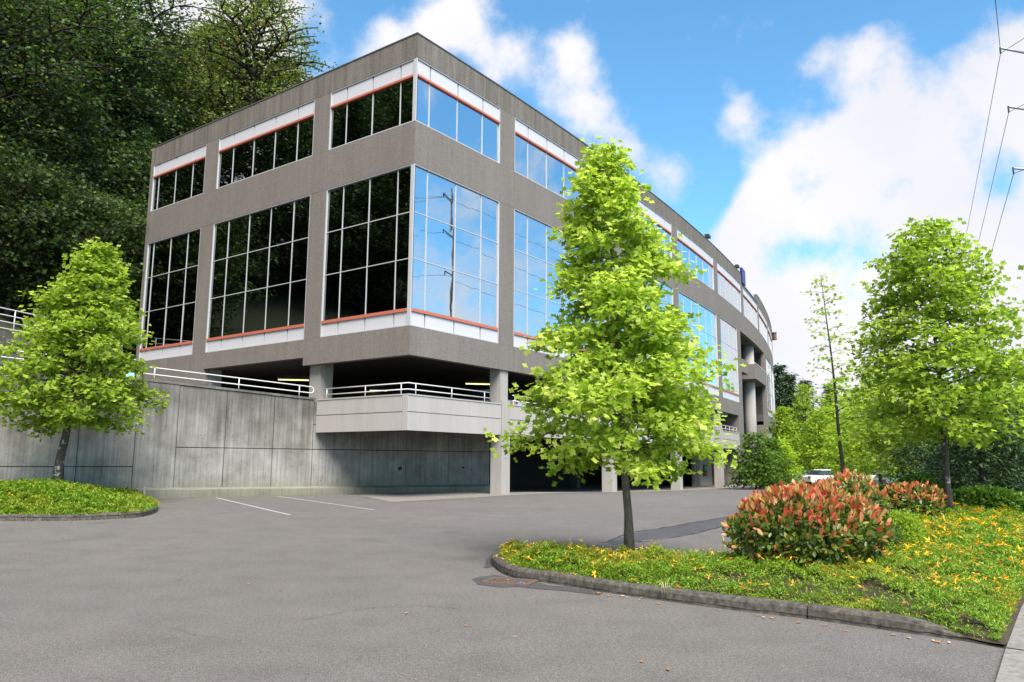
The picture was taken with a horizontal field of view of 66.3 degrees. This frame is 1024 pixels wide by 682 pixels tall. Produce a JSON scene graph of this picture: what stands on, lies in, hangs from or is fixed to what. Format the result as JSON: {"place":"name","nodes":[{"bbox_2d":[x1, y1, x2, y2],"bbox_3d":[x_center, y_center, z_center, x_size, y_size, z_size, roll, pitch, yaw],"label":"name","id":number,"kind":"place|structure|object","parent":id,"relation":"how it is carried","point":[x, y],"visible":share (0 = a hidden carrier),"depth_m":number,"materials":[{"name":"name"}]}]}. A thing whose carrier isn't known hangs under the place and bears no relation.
{"place":"outdoors","nodes":[
{"label":"outdoors","id":0,"kind":"place"},
{"bbox_2d":[0,267,138,358],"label":"hillside","id":1,"kind":"structure","parent":0,"point":[20,327],"depth_m":44.95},
{"bbox_2d":[0,7,36,201],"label":"cedar tree","id":2,"kind":"object","parent":1,"relation":"on","point":[8,57],"visible":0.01,"depth_m":64.11,"materials":[{"name":"green plant"}]},
{"bbox_2d":[0,130,63,312],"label":"cedar tree","id":3,"kind":"object","parent":1,"relation":"on","point":[39,142],"visible":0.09,"depth_m":49.10,"materials":[{"name":"green plant"}]},
{"bbox_2d":[0,0,128,204],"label":"broadleaf tree","id":4,"kind":"object","parent":1,"relation":"on","point":[58,73],"visible":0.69,"depth_m":51.33,"materials":[{"name":"green plant"}]},
{"bbox_2d":[0,138,139,321],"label":"understorey tree","id":5,"kind":"object","parent":1,"relation":"on","point":[10,162],"visible":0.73,"depth_m":43.43,"materials":[{"name":"green plant"}]},
{"bbox_2d":[0,161,146,330],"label":"understorey tree","id":6,"kind":"object","parent":1,"relation":"on","point":[92,234],"visible":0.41,"depth_m":44.47,"materials":[{"name":"green plant"}]},
{"bbox_2d":[1,188,147,330],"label":"understorey tree","id":7,"kind":"object","parent":1,"relation":"on","point":[128,258],"visible":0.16,"depth_m":47.32,"materials":[{"name":"green plant"}]},
{"bbox_2d":[0,83,151,242],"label":"understorey tree","id":8,"kind":"object","parent":1,"relation":"on","point":[105,132],"visible":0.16,"depth_m":53.18,"materials":[{"name":"green plant"}]},
{"bbox_2d":[42,100,110,277],"bbox_3d":[-29.277,-7.991,51.853,7.343,16.405,6.864,1,-9,-2],"label":"cedar tree","id":9,"kind":"object","parent":1,"relation":"on","point":[81,112],"visible":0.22,"depth_m":52.38,"materials":[{"name":"green plant"}]},
{"bbox_2d":[6,134,155,277],"bbox_3d":[-29.011,-8.733,57.006,13.376,12.111,14.695,0,-9,3],"label":"understorey tree","id":10,"kind":"object","parent":1,"relation":"on","point":[108,152],"visible":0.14,"depth_m":54.81,"materials":[{"name":"green plant"}]},
{"bbox_2d":[41,190,147,344],"bbox_3d":[-24.959,-4.402,49.907,11.021,9.643,10.032,-1,-9,12],"label":"understorey tree","id":11,"kind":"object","parent":1,"relation":"on","point":[136,294],"visible":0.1,"depth_m":48.36,"materials":[{"name":"green plant"}]},
{"bbox_2d":[0,0,192,177],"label":"broadleaf tree","id":12,"kind":"object","parent":1,"relation":"on","point":[95,8],"visible":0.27,"depth_m":59.42,"materials":[{"name":"green plant"}]},
{"bbox_2d":[17,0,217,144],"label":"broadleaf tree","id":13,"kind":"object","parent":1,"relation":"on","point":[172,51],"visible":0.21,"depth_m":70.88,"materials":[{"name":"green plant"}]},
{"bbox_2d":[109,126,158,333],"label":"cedar tree","id":14,"kind":"object","parent":1,"relation":"on","point":[145,134],"visible":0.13,"depth_m":57.34,"materials":[{"name":"green plant"}]},
{"bbox_2d":[95,21,175,189],"bbox_3d":[-31.124,-14.163,62.407,11.070,24.694,11.843,0,-9,0],"label":"cedar tree","id":15,"kind":"object","parent":1,"relation":"on","point":[135,76],"visible":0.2,"depth_m":63.28,"materials":[{"name":"green plant"}]},
{"bbox_2d":[148,64,195,162],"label":"cedar tree","id":16,"kind":"object","parent":1,"relation":"on","point":[176,131],"visible":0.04,"depth_m":76.22,"materials":[{"name":"green plant"}]},
{"bbox_2d":[118,32,232,129],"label":"broadleaf tree","id":17,"kind":"object","parent":1,"relation":"on","point":[183,70],"depth_m":87.13,"materials":[{"name":"green plant"}]},
{"bbox_2d":[143,22,263,130],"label":"poplar tree","id":18,"kind":"object","parent":1,"relation":"on","point":[239,72],"visible":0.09,"depth_m":83.42,"materials":[{"name":"green plant"}]},
{"bbox_2d":[186,17,272,114],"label":"poplar tree","id":19,"kind":"object","parent":1,"relation":"on","point":[243,52],"visible":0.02,"depth_m":100.30,"materials":[{"name":"green plant"}]},
{"bbox_2d":[158,0,336,133],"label":"poplar tree","id":20,"kind":"object","parent":1,"relation":"on","point":[256,78],"visible":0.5,"depth_m":76.81,"materials":[{"name":"green plant"}]},
{"bbox_2d":[238,52,310,100],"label":"poplar tree","id":21,"kind":"object","parent":1,"relation":"on","point":[288,85],"depth_m":100.24,"materials":[{"name":"green plant"}]},
{"bbox_2d":[0,478,1015,681],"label":"parking lot","id":22,"kind":"structure","parent":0,"point":[170,595],"depth_m":8.49,"materials":[{"name":"asphalt"}]},
{"bbox_2d":[0,490,157,516],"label":"planting bed","id":23,"kind":"object","parent":22,"relation":"on","point":[57,501],"visible":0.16,"depth_m":22.08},
{"bbox_2d":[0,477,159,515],"bbox_3d":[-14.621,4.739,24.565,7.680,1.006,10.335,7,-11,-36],"label":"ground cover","id":24,"kind":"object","parent":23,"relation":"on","point":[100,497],"visible":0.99,"depth_m":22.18,"materials":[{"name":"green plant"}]},
{"bbox_2d":[0,237,169,480],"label":"tulip tree","id":25,"kind":"object","parent":23,"relation":"on","point":[67,393],"visible":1,"depth_m":26.18,"materials":[{"name":"green plant"}]},
{"bbox_2d":[0,507,157,520],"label":"kerb","id":26,"kind":"structure","parent":22,"relation":"on","point":[64,517],"depth_m":20.53,"materials":[{"name":"concrete"}]},
{"bbox_2d":[0,362,489,497],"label":"retaining wall","id":27,"kind":"structure","parent":22,"relation":"on","point":[195,440],"depth_m":33.26,"materials":[{"name":"concrete"}]},
{"bbox_2d":[1,349,313,395],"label":"guard rail","id":28,"kind":"object","parent":27,"relation":"on","point":[238,384],"visible":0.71,"depth_m":33.34,"materials":[{"name":"metal"}]},
{"bbox_2d":[7,516,728,619],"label":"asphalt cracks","id":29,"kind":"object","parent":22,"relation":"on","point":[602,542],"visible":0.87,"depth_m":17.06,"materials":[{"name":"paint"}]},
{"bbox_2d":[485,555,492,567],"bbox_3d":[-0.341,3.585,12.798,0.213,0.001,1.757,0,-9,4],"label":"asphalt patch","id":30,"kind":"object","parent":22,"relation":"on","point":[488,562],"visible":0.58,"depth_m":12.49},
{"bbox_2d":[481,577,538,585],"bbox_3d":[-0.018,3.226,10.504,0.660,0.030,0.450,-3,-9,20],"label":"storm drain","id":31,"kind":"object","parent":22,"relation":"on","point":[504,581],"visible":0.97,"depth_m":10.49,"materials":[{"name":"metal"}]},
{"bbox_2d":[70,495,950,669],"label":"fallen leaves","id":32,"kind":"object","parent":22,"relation":"on","point":[659,603],"visible":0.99,"depth_m":8.19,"materials":[{"name":"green plant"}]},
{"bbox_2d":[472,575,602,594],"bbox_3d":[0.293,3.216,10.376,1.686,0.001,1.677,0,-9,0],"label":"asphalt patch","id":33,"kind":"object","parent":22,"relation":"on","point":[478,580],"visible":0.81,"depth_m":10.16,"materials":[{"name":"asphalt"}]},
{"bbox_2d":[610,516,752,544],"bbox_3d":[5.315,4.805,20.479,6.823,0.001,10.274,0,-9,0],"label":"asphalt patch","id":34,"kind":"object","parent":22,"relation":"on","point":[681,529],"visible":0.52,"depth_m":18.69,"materials":[{"name":"asphalt"}]},
{"bbox_2d":[491,542,1006,648],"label":"kerb","id":35,"kind":"structure","parent":22,"relation":"on","point":[889,621],"depth_m":8.57,"materials":[{"name":"concrete"}]},
{"bbox_2d":[723,430,787,489],"bbox_3d":[18.714,9.108,60.164,4.807,4.579,4.344,-6,-11,36],"label":"bush","id":36,"kind":"object","parent":22,"relation":"on","point":[746,479],"visible":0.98,"depth_m":59.95,"materials":[{"name":"green plant"}]},
{"bbox_2d":[491,543,1023,644],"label":"planting bed","id":37,"kind":"object","parent":22,"relation":"on","point":[974,621],"visible":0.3,"depth_m":8.99,"materials":[{"name":"plant"}]},
{"bbox_2d":[483,135,750,551],"bbox_3d":[1.511,0.056,12.842,4.210,6.998,4.599,-8,-12,43],"label":"tulip tree","id":38,"kind":"object","parent":37,"relation":"on","point":[668,410],"visible":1,"depth_m":12.38,"materials":[{"name":"green plant"}]},
{"bbox_2d":[656,577,673,593],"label":"grass tuft","id":39,"kind":"object","parent":37,"relation":"on","point":[664,586],"visible":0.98,"depth_m":9.28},
{"bbox_2d":[496,502,1023,641],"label":"ground cover","id":40,"kind":"object","parent":37,"relation":"on","point":[960,534],"visible":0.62,"depth_m":9.99,"materials":[{"name":"green plant"}]},
{"bbox_2d":[720,479,897,570],"bbox_3d":[4.014,2.521,10.775,2.289,1.230,2.081,0,-9,0],"label":"photinia bush","id":41,"kind":"object","parent":37,"relation":"on","point":[788,531],"visible":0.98,"depth_m":10.23,"materials":[{"name":"red plant"}]},
{"bbox_2d":[811,466,894,525],"bbox_3d":[6.411,3.119,15.007,1.767,1.440,1.620,0,-9,0],"label":"photinia bush","id":42,"kind":"object","parent":37,"relation":"on","point":[845,479],"visible":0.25,"depth_m":14.69,"materials":[{"name":"red plant"}]},
{"bbox_2d":[856,480,916,499],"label":"green shrub","id":43,"kind":"object","parent":37,"relation":"on","point":[881,486],"visible":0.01,"depth_m":20.42,"materials":[{"name":"green plant"}]},
{"bbox_2d":[866,519,906,554],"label":"lime shrub","id":44,"kind":"object","parent":37,"relation":"on","point":[901,538],"visible":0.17,"depth_m":11.80,"materials":[{"name":"green plant"}]},
{"bbox_2d":[884,509,927,543],"bbox_3d":[6.239,3.056,12.593,0.867,0.724,0.762,0,-9,0],"label":"lime shrub","id":45,"kind":"object","parent":37,"relation":"on","point":[911,529],"visible":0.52,"depth_m":12.43,"materials":[{"name":"green plant"}]},
{"bbox_2d":[882,480,947,516],"bbox_3d":[9.272,3.771,18.230,1.570,1.059,1.476,-7,-12,41],"label":"photinia bush","id":46,"kind":"object","parent":37,"relation":"on","point":[903,498],"visible":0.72,"depth_m":17.92,"materials":[{"name":"red plant"}]},
{"bbox_2d":[894,470,943,497],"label":"green shrub","id":47,"kind":"object","parent":37,"relation":"on","point":[921,477],"visible":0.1,"depth_m":20.91,"materials":[{"name":"green plant"}]},
{"bbox_2d":[833,215,1023,509],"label":"tulip tree","id":48,"kind":"object","parent":37,"relation":"on","point":[934,413],"visible":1,"depth_m":20.42,"materials":[{"name":"green plant"}]},
{"bbox_2d":[909,408,1011,488],"bbox_3d":[14.975,4.354,26.583,4.746,4.712,4.369,0,-9,0],"label":"evergreen shrub","id":49,"kind":"object","parent":37,"relation":"on","point":[930,461],"visible":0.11,"depth_m":26.69,"materials":[{"name":"green plant"}]},
{"bbox_2d":[914,370,1023,493],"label":"evergreen shrub","id":50,"kind":"object","parent":37,"relation":"on","point":[999,468],"visible":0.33,"depth_m":23.83,"materials":[{"name":"green plant"}]},
{"bbox_2d":[952,484,1023,512],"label":"green shrub","id":51,"kind":"object","parent":37,"relation":"on","point":[989,496],"visible":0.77,"depth_m":21.68,"materials":[{"name":"green plant"}]},
{"bbox_2d":[747,437,796,487],"bbox_3d":[20.929,9.860,63.322,4.452,4.381,4.254,0,-9,0],"label":"bush","id":52,"kind":"object","parent":22,"relation":"on","point":[774,447],"visible":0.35,"depth_m":62.86,"materials":[{"name":"green plant"}]},
{"bbox_2d":[760,406,811,474],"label":"young tree","id":53,"kind":"object","parent":22,"relation":"on","point":[784,425],"visible":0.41,"depth_m":83.30,"materials":[{"name":"green plant"}]},
{"bbox_2d":[767,437,805,484],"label":"bush","id":54,"kind":"object","parent":22,"relation":"on","point":[792,453],"visible":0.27,"depth_m":70.71,"materials":[{"name":"green plant"}]},
{"bbox_2d":[786,384,823,460],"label":"young tree","id":55,"kind":"object","parent":22,"relation":"on","point":[806,405],"visible":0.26,"depth_m":103.81,"materials":[{"name":"green plant"}]},
{"bbox_2d":[787,426,834,469],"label":"round tree","id":56,"kind":"object","parent":22,"relation":"on","point":[799,429],"visible":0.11,"depth_m":89.06,"materials":[{"name":"green plant"}]},
{"bbox_2d":[800,469,836,484],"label":"parked car","id":57,"kind":"object","parent":22,"relation":"on","point":[813,475],"visible":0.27,"depth_m":72.15,"materials":[{"name":"paint"}]},
{"bbox_2d":[787,410,854,473],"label":"young tree","id":58,"kind":"object","parent":22,"relation":"on","point":[816,446],"visible":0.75,"depth_m":77.20,"materials":[{"name":"green plant"}]},
{"bbox_2d":[794,271,870,486],"bbox_3d":[15.808,2.031,38.235,3.429,11.045,3.470,-6,-11,34],"label":"slim tree","id":59,"kind":"object","parent":22,"relation":"on","point":[834,381],"visible":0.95,"depth_m":38.23,"materials":[{"name":"green plant"}]},
{"bbox_2d":[804,376,861,465],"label":"young tree","id":60,"kind":"object","parent":22,"relation":"on","point":[828,407],"visible":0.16,"depth_m":91.73,"materials":[{"name":"green plant"}]},
{"bbox_2d":[812,386,889,484],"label":"young tree","id":61,"kind":"object","parent":22,"relation":"on","point":[827,451],"visible":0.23,"depth_m":66.01,"materials":[{"name":"green plant"}]},
{"bbox_2d":[817,371,914,483],"bbox_3d":[26.740,6.349,57.571,8.293,9.200,7.439,6,-11,-34],"label":"young tree","id":62,"kind":"object","parent":22,"relation":"on","point":[867,467],"visible":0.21,"depth_m":57.52,"materials":[{"name":"green plant"}]},
{"bbox_2d":[870,472,904,484],"bbox_3d":[29.922,10.872,61.087,4.650,1.489,1.820,5,-10,-28],"label":"parked car","id":63,"kind":"object","parent":22,"relation":"on","point":[876,478],"visible":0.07,"depth_m":60.16,"materials":[{"name":"paint"}]},
{"bbox_2d":[835,354,1003,474],"bbox_3d":[18.579,3.941,36.606,6.683,6.803,6.857,0,-9,0],"label":"young tree","id":64,"kind":"object","parent":22,"relation":"on","point":[879,426],"visible":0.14,"depth_m":36.98,"materials":[{"name":"green plant"}]},
{"bbox_2d":[873,414,970,484],"bbox_3d":[15.947,5.208,30.552,4.722,4.872,5.090,-6,-11,36],"label":"evergreen shrub","id":65,"kind":"object","parent":22,"relation":"on","point":[906,456],"visible":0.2,"depth_m":30.73,"materials":[{"name":"green plant"}]},
{"bbox_2d":[966,359,1023,474],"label":"young tree","id":66,"kind":"object","parent":22,"relation":"on","point":[1019,416],"visible":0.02,"depth_m":59.23,"materials":[{"name":"green plant"}]},
{"bbox_2d":[972,391,1023,494],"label":"young tree","id":67,"kind":"object","parent":22,"relation":"on","point":[1016,413],"visible":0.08,"depth_m":27.62,"materials":[{"name":"green plant"}]},
{"bbox_2d":[999,47,1023,173],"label":"utility pole","id":68,"kind":"object","parent":22,"relation":"on","point":[1013,107],"visible":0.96,"depth_m":43.10,"materials":[{"name":"brown wood"}]},
{"bbox_2d":[965,54,1000,237],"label":"power line","id":69,"kind":"object","parent":68,"relation":"attached to","point":[984,139],"visible":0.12,"depth_m":51.94,"materials":[{"name":"metal"}]},
{"bbox_2d":[957,113,1008,325],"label":"power line","id":70,"kind":"object","parent":68,"relation":"attached to","point":[993,178],"visible":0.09,"depth_m":49.81,"materials":[{"name":"metal"}]},
{"bbox_2d":[47,0,1023,463],"label":"sky","id":71,"kind":"structure","parent":0,"point":[797,136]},
{"bbox_2d":[361,483,742,501],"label":"garage floor","id":72,"kind":"structure","parent":0,"point":[421,496],"depth_m":44.20,"materials":[{"name":"concrete"}]},
{"bbox_2d":[996,603,1023,681],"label":"sidewalk","id":73,"kind":"structure","parent":0,"point":[1011,669],"depth_m":6.45,"materials":[{"name":"concrete"}]},
{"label":"driveway","id":74,"kind":"structure","parent":0,"visible":0},
{"bbox_2d":[0,330,125,374],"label":"terrace wall","id":75,"kind":"structure","parent":74,"relation":"on","point":[8,336],"depth_m":37.57,"materials":[{"name":"concrete"}]},
{"bbox_2d":[0,307,122,350],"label":"guard rail","id":76,"kind":"object","parent":75,"relation":"on","point":[14,323],"visible":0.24,"depth_m":37.95,"materials":[{"name":"metal"}]},
{"bbox_3d":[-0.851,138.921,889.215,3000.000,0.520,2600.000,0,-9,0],"label":"ground","id":77,"kind":"structure","parent":0,"visible":0},
{"bbox_2d":[134,32,775,494],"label":"office building","id":78,"kind":"structure","parent":77,"relation":"on","point":[346,238],"depth_m":38.60,"materials":[{"name":"concrete"}]},
{"bbox_2d":[139,228,200,360],"bbox_3d":[-19.280,-2.509,44.173,5.532,7.044,0.140,-6,-11,36],"label":"window","id":79,"kind":"structure","parent":78,"relation":"in","point":[171,274],"depth_m":44.15,"materials":[{"name":"black glass"}]},
{"bbox_2d":[150,143,206,211],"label":"window","id":80,"kind":"structure","parent":78,"relation":"in","point":[178,178],"depth_m":45.23,"materials":[{"name":"black glass"}]},
{"bbox_2d":[205,194,310,352],"bbox_3d":[-12.866,-3.197,39.460,8.052,7.044,0.140,-6,-11,36],"label":"window","id":81,"kind":"structure","parent":78,"relation":"in","point":[259,258],"depth_m":39.33,"materials":[{"name":"black glass"}]},
{"bbox_2d":[216,99,314,188],"bbox_3d":[-12.824,-10.036,40.514,8.052,2.924,0.140,-6,-11,36],"label":"window","id":82,"kind":"structure","parent":78,"relation":"in","point":[284,138],"depth_m":40.38,"materials":[{"name":"black glass"}]},
{"bbox_2d":[277,378,309,380],"bbox_3d":[-12.669,2.220,45.461,1.800,0.125,0.340,2,-9,-8],"label":"ceiling light","id":83,"kind":"object","parent":78,"relation":"attached to","point":[299,379],"visible":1,"depth_m":45.35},
{"bbox_2d":[320,163,415,336],"bbox_3d":[-6.443,-3.885,34.740,5.652,7.044,0.140,-6,-11,36],"label":"window","id":84,"kind":"structure","parent":78,"relation":"in","point":[365,287],"depth_m":34.73,"materials":[{"name":"black glass"}]},
{"bbox_2d":[328,58,418,149],"bbox_3d":[-6.401,-10.724,35.795,5.652,2.924,0.140,-6,-11,36],"label":"window","id":85,"kind":"structure","parent":78,"relation":"in","point":[382,101],"depth_m":35.78,"materials":[{"name":"black glass"}]},
{"bbox_2d":[392,387,439,396],"bbox_3d":[-5.331,3.219,40.713,4.650,1.489,1.820,-5,-10,31],"label":"parked car","id":86,"kind":"object","parent":78,"relation":"on","point":[417,392],"visible":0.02,"depth_m":40.06,"materials":[{"name":"paint"}]},
{"bbox_2d":[408,163,499,342],"bbox_3d":[-2.461,-3.745,35.494,0.156,7.044,6.102,-6,-11,36],"label":"window","id":87,"kind":"structure","parent":78,"relation":"in","point":[454,257],"depth_m":35.26,"materials":[{"name":"blue glass"}]},
{"bbox_2d":[413,57,499,162],"bbox_3d":[-2.419,-10.584,36.548,0.156,2.924,6.102,-6,-11,36],"label":"window","id":88,"kind":"structure","parent":78,"relation":"in","point":[442,103],"depth_m":36.31,"materials":[{"name":"blue glass"}]},
{"bbox_2d":[465,382,489,384],"bbox_3d":[-1.931,2.552,47.190,1.800,0.125,0.340,2,-9,-8],"label":"ceiling light","id":89,"kind":"object","parent":78,"relation":"attached to","point":[480,383],"visible":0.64,"depth_m":47.06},
{"bbox_2d":[464,390,526,405],"bbox_3d":[-1.452,3.396,41.705,4.650,1.489,1.820,-5,-10,31],"label":"parked car","id":90,"kind":"object","parent":78,"relation":"on","point":[481,394],"visible":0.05,"depth_m":41.03,"materials":[{"name":"paint"}]},
{"bbox_2d":[514,117,597,209],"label":"window","id":91,"kind":"structure","parent":78,"relation":"in","point":[539,159],"depth_m":42.31,"materials":[{"name":"blue glass"}]},
{"bbox_2d":[513,208,605,357],"bbox_3d":[2.863,-2.553,43.009,0.183,7.044,9.981,-6,-11,34],"label":"window","id":92,"kind":"structure","parent":78,"relation":"in","point":[534,255],"depth_m":40.58,"materials":[{"name":"blue glass"}]},
{"bbox_2d":[617,200,671,258],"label":"window","id":93,"kind":"structure","parent":78,"relation":"in","point":[663,225],"depth_m":55.84,"materials":[{"name":"white glass"}]},
{"bbox_2d":[616,266,673,372],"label":"window","id":94,"kind":"structure","parent":78,"relation":"in","point":[669,299],"depth_m":55.77,"materials":[{"name":"blue glass"}]},
{"bbox_2d":[677,228,713,289],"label":"window","id":95,"kind":"structure","parent":78,"relation":"in","point":[696,253],"depth_m":63.13,"materials":[{"name":"blue glass"}]},
{"bbox_2d":[696,461,700,485],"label":"door","id":96,"kind":"structure","parent":78,"relation":"in","point":[697,462],"depth_m":68.03,"materials":[{"name":"grey paint"}]},
{"bbox_2d":[679,291,718,395],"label":"window","id":97,"kind":"structure","parent":78,"relation":"in","point":[708,334],"depth_m":63.56,"materials":[{"name":"blue glass"}]},
{"bbox_2d":[717,261,740,311],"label":"window","id":98,"kind":"structure","parent":78,"relation":"in","point":[728,286],"depth_m":72.45,"materials":[{"name":"white glass"}]},
{"bbox_2d":[720,317,738,401],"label":"window","id":99,"kind":"structure","parent":78,"relation":"in","point":[728,331],"depth_m":70.89,"materials":[{"name":"white glass"}]},
{"bbox_2d":[740,267,745,285],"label":"roof sign","id":100,"kind":"object","parent":78,"relation":"attached to","point":[742,272],"visible":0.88,"depth_m":78.38,"materials":[{"name":"metal"}]},
{"bbox_2d":[743,287,757,328],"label":"window","id":101,"kind":"structure","parent":78,"relation":"in","point":[750,306],"depth_m":82.38,"materials":[{"name":"white glass"}]},
{"bbox_2d":[758,307,767,343],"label":"window","id":102,"kind":"structure","parent":78,"relation":"in","point":[762,320],"depth_m":92.43,"materials":[{"name":"white glass"}]},
{"bbox_2d":[766,357,772,417],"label":"window","id":103,"kind":"structure","parent":78,"relation":"in","point":[768,365],"depth_m":96.61,"materials":[{"name":"white glass"}]},
{"bbox_2d":[768,325,771,352],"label":"window","id":104,"kind":"structure","parent":78,"relation":"in","point":[769,332],"depth_m":103.08,"materials":[{"name":"white glass"}]},
{"bbox_2d":[771,366,774,418],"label":"window","id":105,"kind":"structure","parent":78,"relation":"in","point":[771,366],"depth_m":106.91,"materials":[{"name":"white glass"}]},
{"bbox_2d":[773,362,792,437],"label":"conifer","id":106,"kind":"object","parent":77,"relation":"on","point":[777,383],"visible":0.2,"depth_m":117.98,"materials":[{"name":"green plant"}]},
{"bbox_2d":[774,371,812,438],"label":"conifer","id":107,"kind":"object","parent":77,"relation":"on","point":[789,387],"visible":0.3,"depth_m":111.84,"materials":[{"name":"plant"}]},
{"bbox_2d":[794,378,832,459],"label":"conifer","id":108,"kind":"object","parent":77,"relation":"on","point":[802,382],"visible":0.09,"depth_m":139.56,"materials":[{"name":"plant"}]},
{"bbox_2d":[818,384,851,468],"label":"conifer","id":109,"kind":"object","parent":77,"relation":"on","point":[825,392],"visible":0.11,"depth_m":149.63,"materials":[{"name":"plant"}]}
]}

